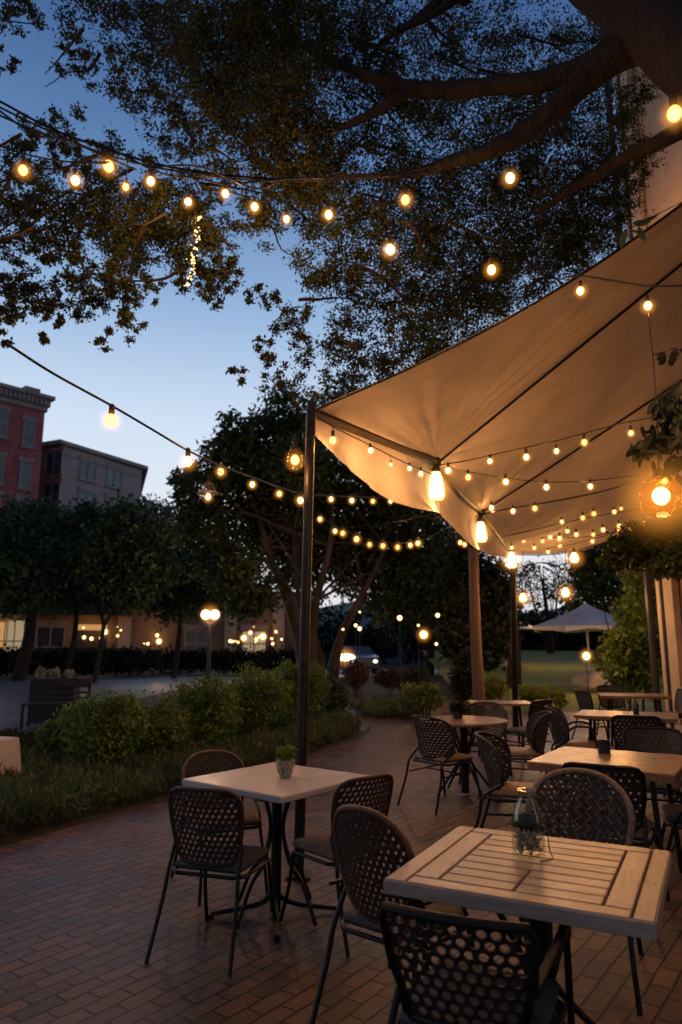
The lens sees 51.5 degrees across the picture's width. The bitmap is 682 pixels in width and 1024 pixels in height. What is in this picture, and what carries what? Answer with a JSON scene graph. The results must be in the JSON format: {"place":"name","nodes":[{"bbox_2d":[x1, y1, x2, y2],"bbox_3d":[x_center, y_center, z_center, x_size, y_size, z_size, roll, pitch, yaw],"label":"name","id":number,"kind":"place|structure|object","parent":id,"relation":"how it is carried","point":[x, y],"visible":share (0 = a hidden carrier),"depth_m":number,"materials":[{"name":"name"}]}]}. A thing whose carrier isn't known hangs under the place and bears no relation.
{"place":"outdoors","nodes":[
{"label":"outdoors","id":0,"kind":"place"},
{"bbox_2d":[4,668,219,675],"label":"pavement","id":1,"kind":"structure","parent":0,"point":[100,672],"depth_m":35.75,"materials":[{"name":"grey concrete"}]},
{"bbox_2d":[0,589,312,667],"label":"shopfront building","id":2,"kind":"structure","parent":1,"relation":"on","point":[133,632],"depth_m":45.87,"materials":[{"name":"paint"}]},
{"bbox_2d":[3,615,24,650],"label":"window","id":3,"kind":"structure","parent":2,"relation":"in","point":[15,634],"depth_m":43.44,"materials":[{"name":"beige glass"}]},
{"bbox_2d":[35,620,68,651],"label":"window","id":4,"kind":"structure","parent":2,"relation":"in","point":[47,634],"depth_m":44.04,"materials":[{"name":"black glass"}]},
{"bbox_2d":[75,631,106,653],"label":"door","id":5,"kind":"structure","parent":2,"relation":"in","point":[87,643],"depth_m":44.68,"materials":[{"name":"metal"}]},
{"bbox_2d":[182,624,207,655],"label":"window","id":6,"kind":"structure","parent":2,"relation":"in","point":[195,637],"depth_m":46.72,"materials":[{"name":"grey glass"}]},
{"bbox_2d":[240,625,268,653],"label":"window","id":7,"kind":"structure","parent":2,"relation":"in","point":[260,644],"depth_m":47.91,"materials":[{"name":"yellow glass"}]},
{"bbox_2d":[0,642,326,676],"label":"clipped hedge","id":8,"kind":"object","parent":1,"relation":"on","point":[123,660],"visible":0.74,"depth_m":34.91,"materials":[{"name":"green plant"}]},
{"bbox_2d":[0,668,440,731],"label":"road","id":9,"kind":"structure","parent":0,"point":[14,696],"depth_m":24.92,"materials":[{"name":"grey asphalt"}]},
{"bbox_2d":[30,666,79,722],"bbox_3d":[-5.742,3.641,14.166,0.900,1.098,0.316,0,-11,0],"label":"planter box","id":10,"kind":"object","parent":9,"relation":"on","point":[40,714],"visible":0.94,"depth_m":14.02,"materials":[{"name":"grey"}]},
{"bbox_2d":[132,493,251,677],"bbox_3d":[-7.318,3.282,33.703,6.968,9.076,6.320,0,-11,0],"label":"street tree","id":11,"kind":"object","parent":9,"relation":"on","point":[185,596],"visible":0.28,"depth_m":32.47,"materials":[{"name":"green plant"}]},
{"bbox_2d":[0,667,434,678],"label":"kerb","id":12,"kind":"structure","parent":9,"relation":"on","point":[88,676],"depth_m":34.15,"materials":[{"name":"grey concrete"}]},
{"bbox_2d":[340,646,379,673],"bbox_3d":[0.690,8.176,39.154,1.820,1.450,4.318,3,-11,-15],"label":"parked car","id":13,"kind":"object","parent":9,"relation":"on","point":[367,654],"visible":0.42,"depth_m":37.89,"materials":[{"name":"paint"}]},
{"bbox_2d":[0,663,464,846],"bbox_3d":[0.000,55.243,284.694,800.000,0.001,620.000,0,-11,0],"label":"ground","id":14,"kind":"structure","parent":0,"point":[130,805],"depth_m":7.23,"materials":[{"name":"soil"}]},
{"bbox_2d":[0,736,20,778],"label":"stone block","id":15,"kind":"object","parent":14,"relation":"on","point":[10,756],"visible":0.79,"depth_m":7.35,"materials":[{"name":"beige stone"}]},
{"bbox_2d":[0,382,55,509],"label":"brick building","id":16,"kind":"structure","parent":14,"relation":"on","point":[23,410],"depth_m":55.65,"materials":[{"name":"red brick"}]},
{"bbox_2d":[16,456,34,491],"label":"window","id":17,"kind":"structure","parent":16,"relation":"in","point":[25,470],"depth_m":55.60,"materials":[{"name":"grey glass"}]},
{"bbox_2d":[19,415,37,449],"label":"window","id":18,"kind":"structure","parent":16,"relation":"in","point":[28,427],"depth_m":56.23,"materials":[{"name":"grey glass"}]},
{"bbox_2d":[0,491,91,680],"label":"street tree","id":19,"kind":"object","parent":14,"relation":"on","point":[32,553],"visible":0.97,"depth_m":29.65,"materials":[{"name":"green plant"}]},
{"bbox_2d":[19,678,91,729],"bbox_3d":[-5.291,3.559,13.145,1.120,0.880,0.500,1,-11,-8],"label":"garden bench","id":20,"kind":"object","parent":14,"relation":"on","point":[71,682],"visible":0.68,"depth_m":13.36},
{"bbox_2d":[34,718,82,753],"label":"shrub","id":21,"kind":"object","parent":14,"relation":"on","point":[48,729],"visible":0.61,"depth_m":9.32,"materials":[{"name":"green plant"}]},
{"bbox_2d":[42,495,113,677],"bbox_3d":[-11.488,3.343,32.881,5.674,8.670,5.388,0,-11,0],"label":"street tree","id":22,"kind":"object","parent":14,"relation":"on","point":[89,512],"visible":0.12,"depth_m":32.57,"materials":[{"name":"green plant"}]},
{"bbox_2d":[37,439,147,515],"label":"apartment building","id":23,"kind":"structure","parent":14,"relation":"on","point":[69,471],"depth_m":66.17,"materials":[{"name":"grey brick"}]},
{"bbox_2d":[42,478,61,507],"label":"window","id":24,"kind":"structure","parent":23,"relation":"in","point":[52,487],"depth_m":63.78,"materials":[{"name":"grey glass"}]},
{"bbox_2d":[42,446,64,478],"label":"window","id":25,"kind":"structure","parent":23,"relation":"in","point":[53,463],"depth_m":64.31,"materials":[{"name":"grey glass"}]},
{"bbox_2d":[78,455,98,484],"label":"window","id":26,"kind":"structure","parent":23,"relation":"in","point":[88,470],"depth_m":66.65,"materials":[{"name":"grey glass"}]},
{"bbox_2d":[105,463,123,490],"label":"window","id":27,"kind":"structure","parent":23,"relation":"in","point":[114,477],"depth_m":69.57,"materials":[{"name":"grey glass"}]},
{"bbox_2d":[51,689,158,765],"bbox_3d":[-2.746,2.567,8.224,1.171,1.013,1.179,10,-14,-41],"label":"shrub","id":28,"kind":"object","parent":14,"relation":"on","point":[112,727],"visible":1,"depth_m":8.08,"materials":[{"name":"green plant"}]},
{"bbox_2d":[54,484,190,682],"bbox_3d":[-9.084,2.948,29.826,5.611,8.292,4.359,3,-11,-14],"label":"street tree","id":29,"kind":"object","parent":14,"relation":"on","point":[126,565],"visible":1,"depth_m":29.09,"materials":[{"name":"green plant"}]},
{"bbox_2d":[127,687,198,755],"bbox_3d":[-2.348,2.718,8.945,1.019,0.982,1.022,0,-11,0],"label":"shrub","id":30,"kind":"object","parent":14,"relation":"on","point":[169,726],"visible":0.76,"depth_m":8.82,"materials":[{"name":"green plant"}]},
{"bbox_2d":[0,697,365,838],"bbox_3d":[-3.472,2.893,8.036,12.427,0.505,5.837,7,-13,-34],"label":"ground cover","id":31,"kind":"object","parent":14,"relation":"on","point":[40,790],"visible":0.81,"depth_m":7.19,"materials":[{"name":"green plant"}]},
{"bbox_2d":[157,669,251,748],"bbox_3d":[-1.927,2.772,9.785,1.367,1.188,1.213,0,-11,0],"label":"shrub","id":32,"kind":"object","parent":14,"relation":"on","point":[215,715],"visible":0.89,"depth_m":9.67,"materials":[{"name":"green plant"}]},
{"bbox_2d":[201,610,219,686],"bbox_3d":[-4.949,4.878,26.556,1.221,3.260,1.203,0,-11,0],"label":"street lamp","id":33,"kind":"object","parent":14,"relation":"on","point":[208,614],"visible":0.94,"depth_m":26.57,"materials":[{"name":"black metal"}]},
{"bbox_2d":[219,661,297,735],"bbox_3d":[-1.360,2.902,10.742,1.540,1.288,1.358,0,-11,0],"label":"shrub","id":34,"kind":"object","parent":14,"relation":"on","point":[269,698],"visible":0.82,"depth_m":10.62,"materials":[{"name":"green plant"}]},
{"bbox_2d":[262,656,337,724],"bbox_3d":[-0.721,3.138,12.155,1.390,1.348,1.440,0,-11,0],"label":"shrub","id":35,"kind":"object","parent":14,"relation":"on","point":[316,689],"visible":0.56,"depth_m":12.03,"materials":[{"name":"green plant"}]},
{"bbox_2d":[154,365,493,693],"bbox_3d":[-0.333,-0.005,24.747,11.511,12.328,7.570,0,-11,0],"label":"park tree","id":36,"kind":"object","parent":14,"relation":"on","point":[269,534],"visible":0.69,"depth_m":23.81,"materials":[{"name":"green plant"}]},
{"bbox_2d":[316,672,355,714],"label":"shrub","id":37,"kind":"object","parent":14,"relation":"on","point":[339,690],"visible":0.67,"depth_m":13.64,"materials":[{"name":"green plant"}]},
{"bbox_2d":[333,659,374,696],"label":"shrub","id":38,"kind":"object","parent":14,"relation":"on","point":[350,676],"visible":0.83,"depth_m":20.76,"materials":[{"name":"red plant"}]},
{"bbox_2d":[371,665,405,694],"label":"shrub","id":39,"kind":"object","parent":14,"relation":"on","point":[382,677],"visible":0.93,"depth_m":21.76,"materials":[{"name":"red plant"}]},
{"bbox_2d":[353,691,425,718],"bbox_3d":[1.069,4.479,16.460,1.729,0.492,4.227,0,-11,0],"label":"ground cover","id":40,"kind":"object","parent":14,"relation":"on","point":[381,705],"visible":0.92,"depth_m":15.07,"materials":[{"name":"green plant"}]},
{"bbox_2d":[401,663,433,687],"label":"shrub","id":41,"kind":"object","parent":14,"relation":"on","point":[411,675],"visible":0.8,"depth_m":20.75,"materials":[{"name":"green plant"}]},
{"bbox_2d":[317,587,523,663],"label":"woodland","id":42,"kind":"object","parent":14,"relation":"on","point":[387,647],"visible":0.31,"depth_m":58.39,"materials":[{"name":"green plant"}]},
{"bbox_2d":[504,592,658,650],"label":"woodland","id":43,"kind":"object","parent":14,"relation":"on","point":[533,640],"visible":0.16,"depth_m":46.05,"materials":[{"name":"green plant"}]},
{"bbox_2d":[0,0,626,611],"label":"sky","id":44,"kind":"structure","parent":0,"point":[173,380],"materials":[{"name":"blue"}]},
{"bbox_2d":[0,711,681,1023],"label":"brick patio","id":45,"kind":"structure","parent":0,"point":[79,905],"depth_m":3.72,"materials":[{"name":"brown brick"}]},
{"bbox_2d":[144,786,276,976],"bbox_3d":[-0.633,1.807,3.659,0.463,0.805,0.600,-3,-11,18],"label":"woven chair","id":46,"kind":"object","parent":45,"relation":"on","point":[218,855],"visible":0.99,"depth_m":3.52,"materials":[{"name":"brown wicker"}]},
{"bbox_2d":[170,750,268,904],"bbox_3d":[-0.779,1.983,4.568,0.468,0.795,0.607,6,-12,-27],"label":"woven chair","id":47,"kind":"object","parent":45,"relation":"on","point":[251,819],"visible":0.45,"depth_m":4.70,"materials":[{"name":"brown wicker"}]},
{"bbox_2d":[182,762,369,942],"bbox_3d":[-0.370,1.911,4.056,0.790,0.740,0.770,-8,-14,38],"label":"square table","id":48,"kind":"object","parent":45,"relation":"on","point":[266,784],"visible":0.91,"depth_m":4.00,"materials":[{"name":"beige metal"}]},
{"bbox_2d":[275,744,298,776],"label":"potted plant","id":49,"kind":"object","parent":48,"relation":"on","point":[285,755],"visible":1,"depth_m":4.11,"materials":[{"name":"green plant"}]},
{"bbox_2d":[285,404,315,880],"bbox_3d":[-0.273,0.810,4.950,0.175,3.244,0.160,0,-11,0],"label":"canopy post","id":50,"kind":"object","parent":45,"relation":"on","point":[302,724],"visible":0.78,"depth_m":4.92,"materials":[{"name":"metal"}]},
{"bbox_2d":[279,773,394,956],"bbox_3d":[0.017,1.846,3.893,0.468,0.814,0.606,9,-14,-39],"label":"woven chair","id":51,"kind":"object","parent":45,"relation":"on","point":[321,845],"visible":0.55,"depth_m":3.79,"materials":[{"name":"brown wicker"}]},
{"bbox_2d":[0,0,681,409],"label":"oak tree","id":52,"kind":"object","parent":45,"relation":"on","point":[644,36],"visible":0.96,"depth_m":7.39,"materials":[{"name":"green plant"}]},
{"bbox_2d":[0,145,109,185],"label":"string lights","id":53,"kind":"object","parent":52,"relation":"hanging from","point":[23,171],"visible":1,"depth_m":5.66,"materials":[{"name":"glass"}]},
{"bbox_2d":[0,100,437,222],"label":"string lights","id":54,"kind":"object","parent":52,"relation":"hanging from","point":[109,168],"visible":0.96,"depth_m":6.05,"materials":[{"name":"glass"}]},
{"bbox_2d":[619,202,681,248],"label":"leaf sprig","id":55,"kind":"object","parent":52,"relation":"attached to","point":[640,232],"visible":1,"depth_m":4.62,"materials":[{"name":"green plant"}]},
{"bbox_2d":[664,71,681,122],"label":"hanging bulb","id":56,"kind":"object","parent":52,"relation":"hanging from","point":[674,112],"visible":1,"depth_m":5.22,"materials":[{"name":"glass"}]},
{"bbox_2d":[309,804,479,1023],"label":"woven chair","id":57,"kind":"object","parent":45,"relation":"on","point":[364,914],"visible":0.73,"depth_m":2.76,"materials":[{"name":"brown wicker"}]},
{"bbox_2d":[397,715,482,814],"bbox_3d":[0.945,2.379,6.799,0.652,0.846,0.529,8,-13,-37],"label":"woven chair","id":58,"kind":"object","parent":45,"relation":"on","point":[441,756],"visible":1,"depth_m":6.66,"materials":[{"name":"wicker"}]},
{"bbox_2d":[420,715,507,799],"bbox_3d":[1.270,2.516,7.280,0.910,0.738,0.910,0,-11,0],"label":"round table","id":59,"kind":"object","parent":45,"relation":"on","point":[465,722],"visible":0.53,"depth_m":7.23,"materials":[{"name":"brown wood"}]},
{"bbox_2d":[442,646,486,713],"bbox_3d":[2.482,3.413,14.058,0.876,1.507,0.876,0,-11,0],"label":"shrub","id":60,"kind":"object","parent":45,"relation":"on","point":[461,684],"visible":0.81,"depth_m":13.99,"materials":[{"name":"green plant"}]},
{"bbox_2d":[378,899,574,1023],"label":"woven chair","id":61,"kind":"object","parent":45,"relation":"on","point":[453,991],"visible":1,"depth_m":1.96,"materials":[{"name":"wicker"}]},
{"bbox_2d":[469,547,485,727],"bbox_3d":[2.541,2.324,13.198,0.238,3.331,0.222,0,-11,0],"label":"timber post","id":62,"kind":"object","parent":45,"relation":"on","point":[476,657],"visible":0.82,"depth_m":13.15,"materials":[{"name":"brown wood"}]},
{"bbox_2d":[459,702,512,783],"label":"woven chair","id":63,"kind":"object","parent":45,"relation":"on","point":[504,715],"visible":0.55,"depth_m":8.22,"materials":[{"name":"wicker"}]},
{"bbox_2d":[468,700,529,760],"bbox_3d":[2.150,2.942,9.520,0.800,0.743,0.613,-1,-11,5],"label":"wooden table","id":64,"kind":"object","parent":45,"relation":"on","point":[517,704],"visible":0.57,"depth_m":9.48,"materials":[{"name":"brown wood"}]},
{"bbox_2d":[510,555,518,726],"bbox_3d":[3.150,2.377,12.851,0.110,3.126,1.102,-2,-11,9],"label":"canopy post","id":65,"kind":"object","parent":45,"relation":"on","point":[513,607],"visible":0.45,"depth_m":12.80,"materials":[{"name":"metal"}]},
{"bbox_2d":[474,731,560,836],"bbox_3d":[1.278,2.090,5.269,0.652,0.846,0.529,-4,-11,20],"label":"woven chair","id":66,"kind":"object","parent":45,"relation":"on","point":[501,786],"visible":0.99,"depth_m":5.20,"materials":[{"name":"wicker"}]},
{"bbox_2d":[384,826,671,1023],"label":"slatted table","id":67,"kind":"object","parent":45,"relation":"on","point":[611,888],"visible":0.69,"depth_m":2.35,"materials":[{"name":"brown wood"}]},
{"bbox_2d":[506,793,552,861],"bbox_3d":[0.691,1.149,2.610,0.132,0.230,0.155,7,-13,-34],"label":"glass jar","id":68,"kind":"object","parent":67,"relation":"on","point":[526,822],"visible":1,"depth_m":2.59,"materials":[{"name":"clear glass"}]},
{"bbox_2d":[503,699,554,772],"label":"woven chair","id":69,"kind":"object","parent":45,"relation":"on","point":[521,730],"visible":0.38,"depth_m":8.78,"materials":[{"name":"wicker"}]},
{"bbox_2d":[495,711,566,804],"bbox_3d":[1.874,2.438,7.115,0.652,0.846,0.529,-1,-11,8],"label":"woven chair","id":70,"kind":"object","parent":45,"relation":"on","point":[538,732],"visible":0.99,"depth_m":6.98,"materials":[{"name":"wicker"}]},
{"bbox_2d":[544,705,597,774],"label":"woven chair","id":71,"kind":"object","parent":45,"relation":"on","point":[560,733],"visible":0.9,"depth_m":7.59,"materials":[{"name":"wicker"}]},
{"bbox_2d":[524,768,642,1015],"bbox_3d":[1.137,1.716,3.362,0.523,0.874,0.652,-4,-12,22],"label":"woven chair","id":72,"kind":"object","parent":45,"relation":"on","point":[620,793],"visible":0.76,"depth_m":3.58,"materials":[{"name":"wicker"}]},
{"bbox_2d":[571,689,620,740],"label":"woven chair","id":73,"kind":"object","parent":45,"relation":"on","point":[581,698],"visible":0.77,"depth_m":10.65,"materials":[{"name":"wicker"}]},
{"bbox_2d":[526,746,681,900],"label":"wooden table","id":74,"kind":"object","parent":45,"relation":"on","point":[660,768],"visible":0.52,"depth_m":4.67,"materials":[{"name":"brown wood"}]},
{"bbox_2d":[561,761,660,849],"bbox_3d":[1.598,1.887,4.164,0.503,0.835,0.652,-6,-12,29],"label":"woven chair","id":75,"kind":"object","parent":45,"relation":"on","point":[644,825],"visible":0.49,"depth_m":3.98,"materials":[{"name":"wicker"}]},
{"bbox_2d":[596,685,634,734],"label":"woven chair","id":76,"kind":"object","parent":45,"relation":"on","point":[618,705],"visible":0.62,"depth_m":11.94,"materials":[{"name":"wicker"}]},
{"bbox_2d":[574,710,677,752],"bbox_3d":[3.200,2.627,7.849,1.050,0.743,0.765,-5,-12,25],"label":"wooden table","id":77,"kind":"object","parent":45,"relation":"on","point":[594,715],"visible":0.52,"depth_m":7.84,"materials":[{"name":"brown wood"}]},
{"bbox_2d":[595,568,663,711],"bbox_3d":[6.880,2.473,16.202,1.829,4.159,2.880,-10,-15,43],"label":"tall hedge","id":78,"kind":"object","parent":45,"relation":"on","point":[627,660],"visible":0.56,"depth_m":15.54,"materials":[{"name":"green plant"}]},
{"bbox_2d":[597,693,671,745],"bbox_3d":[4.550,3.210,10.944,1.000,0.743,0.763,-3,-11,15],"label":"wooden table","id":79,"kind":"object","parent":45,"relation":"on","point":[611,696],"visible":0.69,"depth_m":10.81,"materials":[{"name":"brown wood"}]},
{"bbox_2d":[595,494,681,582],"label":"hanging ivy","id":80,"kind":"object","parent":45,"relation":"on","point":[654,546],"visible":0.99,"depth_m":10.57,"materials":[{"name":"green plant"}]},
{"bbox_2d":[611,715,667,796],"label":"woven chair","id":81,"kind":"object","parent":45,"relation":"on","point":[655,720],"visible":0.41,"depth_m":6.86,"materials":[{"name":"wicker"}]},
{"bbox_2d":[600,33,681,732],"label":"stucco building","id":82,"kind":"structure","parent":45,"relation":"on","point":[664,182],"depth_m":13.00,"materials":[{"name":"beige paint"}]},
{"bbox_2d":[315,203,681,556],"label":"canopy roof","id":83,"kind":"structure","parent":82,"relation":"attached to","point":[564,360],"depth_m":7.06,"materials":[{"name":"beige fabric"}]},
{"bbox_2d":[5,342,391,503],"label":"string lights","id":84,"kind":"object","parent":83,"relation":"hanging from","point":[110,419],"visible":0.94,"depth_m":5.05,"materials":[{"name":"rubber"}]},
{"bbox_2d":[318,416,432,475],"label":"string lights","id":85,"kind":"object","parent":83,"relation":"hanging from","point":[332,439],"visible":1,"depth_m":5.58,"materials":[{"name":"glass"}]},
{"bbox_2d":[314,511,465,549],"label":"string lights","id":86,"kind":"object","parent":83,"relation":"hanging from","point":[356,539],"visible":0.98,"depth_m":8.32,"materials":[{"name":"glass"}]},
{"bbox_2d":[428,466,444,500],"bbox_3d":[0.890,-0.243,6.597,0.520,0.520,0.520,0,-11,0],"label":"pendant lamp","id":87,"kind":"object","parent":83,"relation":"hanging from","point":[436,490],"visible":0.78,"depth_m":6.55,"materials":[{"name":"yellow glass"}]},
{"bbox_2d":[440,417,653,464],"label":"string lights","id":88,"kind":"object","parent":83,"relation":"hanging from","point":[584,443],"visible":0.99,"depth_m":6.61,"materials":[{"name":"glass"}]},
{"bbox_2d":[440,462,667,489],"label":"string lights","id":89,"kind":"object","parent":83,"relation":"hanging from","point":[506,481],"visible":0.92,"depth_m":7.25,"materials":[{"name":"glass"}]},
{"bbox_2d":[482,477,674,514],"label":"string lights","id":90,"kind":"object","parent":83,"relation":"hanging from","point":[491,507],"visible":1,"depth_m":8.69,"materials":[{"name":"rubber"}]},
{"bbox_2d":[565,275,681,309],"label":"string lights","id":91,"kind":"object","parent":83,"relation":"hanging from","point":[647,303],"visible":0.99,"depth_m":4.00,"materials":[{"name":"rubber"}]},
{"bbox_2d":[640,313,681,516],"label":"globe lamp","id":92,"kind":"object","parent":83,"relation":"hanging from","point":[660,495],"visible":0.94,"depth_m":3.67,"materials":[{"name":"orange glass"}]},
{"bbox_2d":[626,347,681,485],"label":"climbing vine","id":93,"kind":"object","parent":82,"relation":"attached to","point":[668,440],"visible":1,"depth_m":3.72,"materials":[{"name":"green plant"}]},
{"bbox_2d":[620,726,681,844],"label":"woven chair","id":94,"kind":"object","parent":45,"relation":"on","point":[662,787],"visible":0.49,"depth_m":5.81,"materials":[{"name":"wicker"}]},
{"bbox_2d":[661,793,681,850],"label":"woven chair","id":95,"kind":"object","parent":45,"relation":"on","point":[672,813],"visible":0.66,"depth_m":4.42,"materials":[{"name":"brown wicker"}]},
{"bbox_2d":[339,696,450,732],"bbox_3d":[1.407,4.684,16.776,3.042,0.001,9.192,0,-11,0],"label":"planting bed","id":96,"kind":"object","parent":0,"point":[368,721],"depth_m":14.66,"materials":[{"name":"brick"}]},
{"bbox_2d":[400,681,447,715],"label":"shrub","id":97,"kind":"object","parent":96,"relation":"on","point":[426,697],"visible":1,"depth_m":14.89,"materials":[{"name":"green plant"}]},
{"bbox_2d":[318,602,618,662],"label":"trees","id":98,"kind":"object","parent":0,"point":[363,622],"depth_m":71.68,"materials":[{"name":"green plant"}]},
{"bbox_2d":[518,683,548,707],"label":"shrub","id":99,"kind":"object","parent":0,"point":[526,693],"visible":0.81,"depth_m":16.45,"materials":[{"name":"green plant"}]},
{"bbox_2d":[422,650,665,711],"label":"lawn","id":100,"kind":"structure","parent":0,"point":[557,670],"depth_m":26.77,"materials":[{"name":"green plant"}]},
{"bbox_2d":[368,522,530,675],"bbox_3d":[5.387,2.706,35.778,8.705,10.979,7.457,-2,-11,13],"label":"background tree","id":101,"kind":"object","parent":100,"relation":"on","point":[406,629],"visible":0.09,"depth_m":35.12,"materials":[{"name":"green plant"}]},
{"bbox_2d":[424,536,530,687],"bbox_3d":[4.064,2.962,20.487,3.077,4.804,3.132,0,-11,0],"label":"background tree","id":102,"kind":"object","parent":100,"relation":"on","point":[453,601],"visible":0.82,"depth_m":20.39,"materials":[{"name":"green plant"}]},
{"bbox_2d":[484,672,508,709],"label":"shrub","id":103,"kind":"object","parent":100,"relation":"on","point":[495,687],"visible":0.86,"depth_m":16.45,"materials":[{"name":"green plant"}]},
{"bbox_2d":[516,552,579,653],"bbox_3d":[12.171,5.560,39.927,5.852,6.912,3.766,0,-11,0],"label":"background tree","id":104,"kind":"object","parent":100,"relation":"on","point":[550,641],"visible":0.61,"depth_m":39.59,"materials":[{"name":"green plant"}]},
{"bbox_2d":[532,603,618,669],"bbox_3d":[8.076,4.413,23.082,3.418,2.885,3.418,6,-12,-28],"label":"market umbrella","id":105,"kind":"object","parent":100,"relation":"on","point":[586,617],"visible":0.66,"depth_m":22.56,"materials":[{"name":"fabric"}]},
{"bbox_2d":[554,536,630,646],"bbox_3d":[11.532,2.884,27.281,6.982,7.480,5.048,0,-11,0],"label":"background tree","id":106,"kind":"object","parent":100,"relation":"on","point":[593,583],"visible":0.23,"depth_m":26.71,"materials":[{"name":"green plant"}]},
{"bbox_2d":[571,669,620,692],"bbox_3d":[7.497,4.955,20.436,1.560,0.811,1.223,0,-11,0],"label":"boulder","id":107,"kind":"object","parent":100,"relation":"on","point":[580,682],"visible":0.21,"depth_m":20.09,"materials":[{"name":"grey stone"}]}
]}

